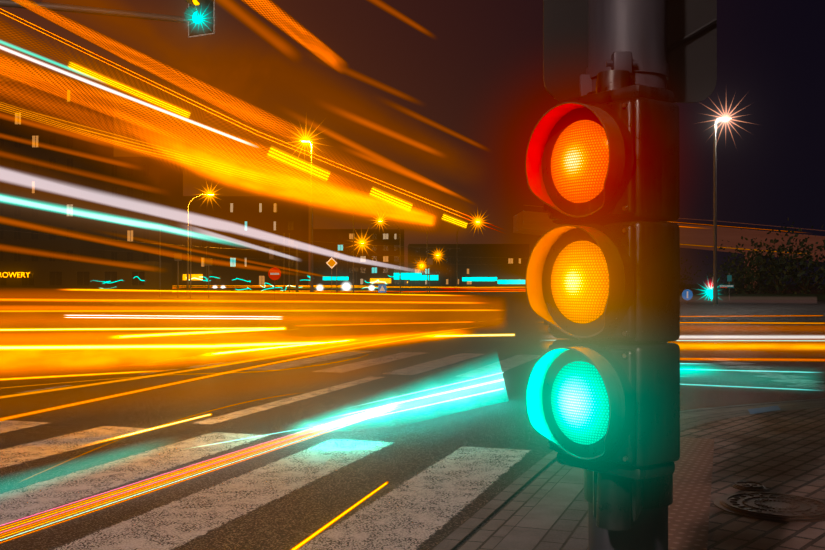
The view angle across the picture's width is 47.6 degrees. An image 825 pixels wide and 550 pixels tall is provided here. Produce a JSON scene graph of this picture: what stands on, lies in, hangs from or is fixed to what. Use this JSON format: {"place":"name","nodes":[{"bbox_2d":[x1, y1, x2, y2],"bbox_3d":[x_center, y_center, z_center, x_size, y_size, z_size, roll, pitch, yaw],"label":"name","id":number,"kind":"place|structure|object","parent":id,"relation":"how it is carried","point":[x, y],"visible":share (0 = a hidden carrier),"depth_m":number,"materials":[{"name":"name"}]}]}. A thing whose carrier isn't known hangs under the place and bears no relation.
{"place":"outdoors","nodes":[
{"label":"outdoors","id":0,"kind":"place"},
{"bbox_2d":[0,0,187,22],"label":"overhead mast arm","id":1,"kind":"object","parent":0,"point":[24,4],"depth_m":19.15},
{"bbox_2d":[184,0,214,37],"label":"overhead signal","id":2,"kind":"object","parent":1,"relation":"hanging from","point":[199,16],"depth_m":19.60,"materials":[{"name":"black plastic"}]},
{"bbox_2d":[183,273,524,283],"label":"illuminated signs","id":3,"kind":"object","parent":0,"point":[412,276],"visible":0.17,"depth_m":140.02,"materials":[{"name":"teal plastic"}]},
{"bbox_2d":[0,284,824,549],"bbox_3d":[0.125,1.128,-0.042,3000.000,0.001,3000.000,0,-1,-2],"label":"road","id":4,"kind":"structure","parent":0,"point":[424,420],"depth_m":9.97,"materials":[{"name":"grey asphalt"}]},
{"bbox_2d":[0,81,113,288],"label":"apartment block","id":5,"kind":"structure","parent":4,"relation":"on","point":[56,143],"depth_m":113.99,"materials":[{"name":"brown"}]},
{"bbox_2d":[0,261,171,293],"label":"shop row","id":6,"kind":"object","parent":4,"relation":"on","point":[72,277],"visible":0.96,"depth_m":99.11,"materials":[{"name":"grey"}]},
{"bbox_2d":[0,272,29,277],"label":"neon sign","id":7,"kind":"object","parent":6,"relation":"attached to","point":[15,274],"visible":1,"depth_m":98.37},
{"bbox_2d":[104,157,182,291],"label":"apartment block","id":8,"kind":"structure","parent":4,"relation":"on","point":[147,188],"depth_m":124.17,"materials":[{"name":"brown"}]},
{"bbox_2d":[186,193,214,294],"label":"street lamp","id":9,"kind":"object","parent":4,"relation":"on","point":[187,289],"visible":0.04,"depth_m":91.39,"materials":[{"name":"metal"}]},
{"bbox_2d":[183,196,308,290],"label":"apartment block","id":10,"kind":"structure","parent":4,"relation":"on","point":[269,217],"depth_m":149.39,"materials":[{"name":"brown"}]},
{"bbox_2d":[4,206,500,297],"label":"street posts","id":11,"kind":"object","parent":4,"relation":"on","point":[178,258],"visible":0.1,"depth_m":90.06,"materials":[{"name":"brown metal"}]},
{"bbox_2d":[268,267,280,301],"bbox_3d":[-8.519,0.596,57.787,0.800,2.140,0.097,0,-1,-2],"label":"no entry sign","id":12,"kind":"object","parent":4,"relation":"on","point":[274,273],"visible":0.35,"depth_m":57.76,"materials":[{"name":"red metal"}]},
{"bbox_2d":[265,244,298,295],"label":"signal gantry","id":13,"kind":"object","parent":4,"relation":"on","point":[271,251],"depth_m":84.61,"materials":[{"name":"grey metal"}]},
{"bbox_2d":[299,138,313,300],"bbox_3d":[-6.784,-3.523,59.841,0.950,10.417,0.340,0,-1,-2],"label":"street lamp","id":14,"kind":"object","parent":4,"relation":"on","point":[310,140],"visible":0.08,"depth_m":59.77,"materials":[{"name":"metal"}]},
{"bbox_2d":[326,257,336,298],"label":"priority road sign","id":15,"kind":"object","parent":4,"relation":"on","point":[331,262],"depth_m":69.83,"materials":[{"name":"orange metal"}]},
{"bbox_2d":[347,242,364,289],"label":"street lamp","id":16,"kind":"object","parent":4,"relation":"on","point":[347,261],"depth_m":159.69,"materials":[{"name":"grey metal"}]},
{"bbox_2d":[313,229,403,287],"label":"apartment block","id":17,"kind":"structure","parent":4,"relation":"on","point":[382,266],"depth_m":239.76,"materials":[{"name":"brown"}]},
{"bbox_2d":[378,284,385,296],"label":"pedestrian crossing sign","id":18,"kind":"object","parent":4,"relation":"on","point":[382,288],"visible":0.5,"depth_m":79.91,"materials":[{"name":"blue metal"}]},
{"bbox_2d":[377,220,400,291],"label":"street lamp","id":19,"kind":"object","parent":4,"relation":"on","point":[399,266],"visible":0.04,"depth_m":129.94,"materials":[{"name":"metal"}]},
{"bbox_2d":[0,317,824,549],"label":"road markings","id":20,"kind":"object","parent":4,"relation":"on","point":[334,534],"visible":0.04,"depth_m":5.39,"materials":[{"name":"paint"}]},
{"bbox_2d":[456,221,480,291],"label":"street lamp","id":21,"kind":"object","parent":4,"relation":"on","point":[457,259],"depth_m":132.16,"materials":[{"name":"grey metal"}]},
{"bbox_2d":[408,244,528,287],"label":"building","id":22,"kind":"structure","parent":4,"relation":"on","point":[511,263],"depth_m":260.56,"materials":[{"name":"brown"}]},
{"bbox_2d":[431,398,824,549],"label":"gutter setts","id":23,"kind":"structure","parent":4,"relation":"on","point":[491,533],"depth_m":4.71,"materials":[{"name":"grey stone"}]},
{"bbox_2d":[492,400,824,549],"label":"kerb stones","id":24,"kind":"object","parent":4,"relation":"on","point":[530,529],"visible":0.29,"depth_m":4.57,"materials":[{"name":"grey concrete"}]},
{"bbox_2d":[513,205,824,287],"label":"flyover deck","id":25,"kind":"structure","parent":4,"relation":"on","point":[691,236],"depth_m":151.52,"materials":[{"name":"concrete"}]},
{"bbox_2d":[682,289,692,303],"bbox_3d":[15.112,1.197,51.408,0.600,0.820,0.097,0,-1,-2],"label":"round blue sign","id":26,"kind":"object","parent":4,"relation":"on","point":[687,294],"depth_m":51.38,"materials":[{"name":"blue metal"}]},
{"bbox_2d":[680,257,699,290],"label":"bush","id":27,"kind":"object","parent":4,"relation":"on","point":[682,279],"depth_m":110.56,"materials":[{"name":"green plant"}]},
{"bbox_2d":[707,283,712,299],"bbox_3d":[19.928,1.101,62.404,0.346,1.073,0.432,0,-1,-12],"label":"signal","id":28,"kind":"object","parent":4,"relation":"on","point":[709,291],"depth_m":62.39,"materials":[{"name":"teal plastic"}]},
{"bbox_2d":[713,116,731,304],"bbox_3d":[16.714,-3.487,50.463,1.011,10.170,0.340,0,-1,-2],"label":"street lamp","id":29,"kind":"object","parent":4,"relation":"on","point":[715,288],"depth_m":50.38,"materials":[{"name":"grey metal"}]},
{"bbox_2d":[719,273,733,299],"bbox_3d":[21.355,0.796,63.581,1.000,1.848,0.093,0,-1,-2],"label":"signpost","id":30,"kind":"object","parent":4,"relation":"on","point":[729,279],"visible":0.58,"depth_m":63.55,"materials":[{"name":"grey metal"}]},
{"bbox_2d":[699,248,768,293],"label":"bush","id":31,"kind":"object","parent":4,"relation":"on","point":[718,279],"visible":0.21,"depth_m":95.64,"materials":[{"name":"green plant"}]},
{"bbox_2d":[697,238,801,293],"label":"bush","id":32,"kind":"object","parent":4,"relation":"on","point":[748,274],"visible":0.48,"depth_m":75.93,"materials":[{"name":"green plant"}]},
{"bbox_2d":[680,294,824,299],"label":"wall","id":33,"kind":"structure","parent":4,"relation":"on","point":[765,296],"depth_m":65.33,"materials":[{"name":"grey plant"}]},
{"bbox_2d":[717,218,824,293],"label":"tree","id":34,"kind":"object","parent":4,"relation":"on","point":[758,277],"visible":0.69,"depth_m":70.66,"materials":[{"name":"green plant"}]},
{"bbox_2d":[739,221,824,299],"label":"tree","id":35,"kind":"object","parent":4,"relation":"on","point":[806,288],"visible":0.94,"depth_m":66.34,"materials":[{"name":"green plant"}]},
{"bbox_2d":[0,0,824,283],"label":"sky","id":36,"kind":"structure","parent":0,"point":[417,115],"materials":[{"name":"black"}]},
{"bbox_2d":[525,70,679,530],"bbox_3d":[0.539,0.061,2.410,0.342,1.130,0.584,0,-1,34],"label":"traffic light","id":37,"kind":"object","parent":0,"point":[621,220],"depth_m":2.23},
{"bbox_2d":[551,240,608,323],"bbox_3d":[0.396,0.017,2.251,0.030,0.201,0.201,0,-1,-38],"label":"yellow light lens","id":38,"kind":"object","parent":37,"relation":"attached to","point":[580,282],"depth_m":2.23,"materials":[{"name":"yellow glass"}]},
{"bbox_2d":[551,120,608,202],"bbox_3d":[0.396,-0.275,2.254,0.030,0.201,0.201,0,-1,-38],"label":"red light lens","id":39,"kind":"object","parent":37,"relation":"attached to","point":[579,160],"depth_m":2.24,"materials":[{"name":"glass"}]},
{"bbox_2d":[551,361,608,444],"bbox_3d":[0.396,0.308,2.248,0.030,0.201,0.201,0,-1,-38],"label":"green light lens","id":40,"kind":"object","parent":37,"relation":"attached to","point":[580,402],"depth_m":2.23,"materials":[{"name":"teal glass"}]},
{"bbox_2d":[680,407,824,549],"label":"sidewalk paving","id":41,"kind":"structure","parent":0,"point":[779,452],"depth_m":5.54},
{"bbox_2d":[533,403,824,549],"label":"kerbside pavers","id":42,"kind":"object","parent":41,"relation":"on","point":[568,530],"visible":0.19,"depth_m":4.31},
{"bbox_2d":[580,0,668,549],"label":"traffic light pole","id":43,"kind":"object","parent":42,"relation":"on","point":[629,35],"depth_m":2.49,"materials":[{"name":"black metal"}]},
{"bbox_2d":[543,0,716,102],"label":"panel","id":44,"kind":"object","parent":43,"relation":"attached to","point":[691,43],"visible":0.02,"depth_m":2.76,"materials":[{"name":"black metal"}]},
{"bbox_2d":[748,405,780,413],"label":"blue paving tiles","id":45,"kind":"object","parent":42,"relation":"on","point":[763,409],"visible":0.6,"depth_m":8.09,"materials":[{"name":"blue paint"}]},
{"bbox_2d":[668,437,713,549],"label":"tactile paving strip","id":46,"kind":"object","parent":41,"relation":"on","point":[688,516],"depth_m":4.78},
{"bbox_2d":[732,481,765,490],"bbox_3d":[1.806,1.141,5.012,0.170,0.038,0.170,0,-1,-2],"label":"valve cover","id":47,"kind":"object","parent":41,"relation":"on","point":[748,486],"visible":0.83,"depth_m":4.98,"materials":[{"name":"metal"}]},
{"bbox_2d":[714,492,824,521],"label":"manhole cover","id":48,"kind":"object","parent":41,"relation":"on","point":[772,506],"visible":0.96,"depth_m":4.54,"materials":[{"name":"metal"}]},
{"bbox_2d":[680,351,824,410],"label":"road","id":49,"kind":"structure","parent":0,"point":[707,383],"depth_m":11.08,"materials":[{"name":"grey asphalt"}]}
]}

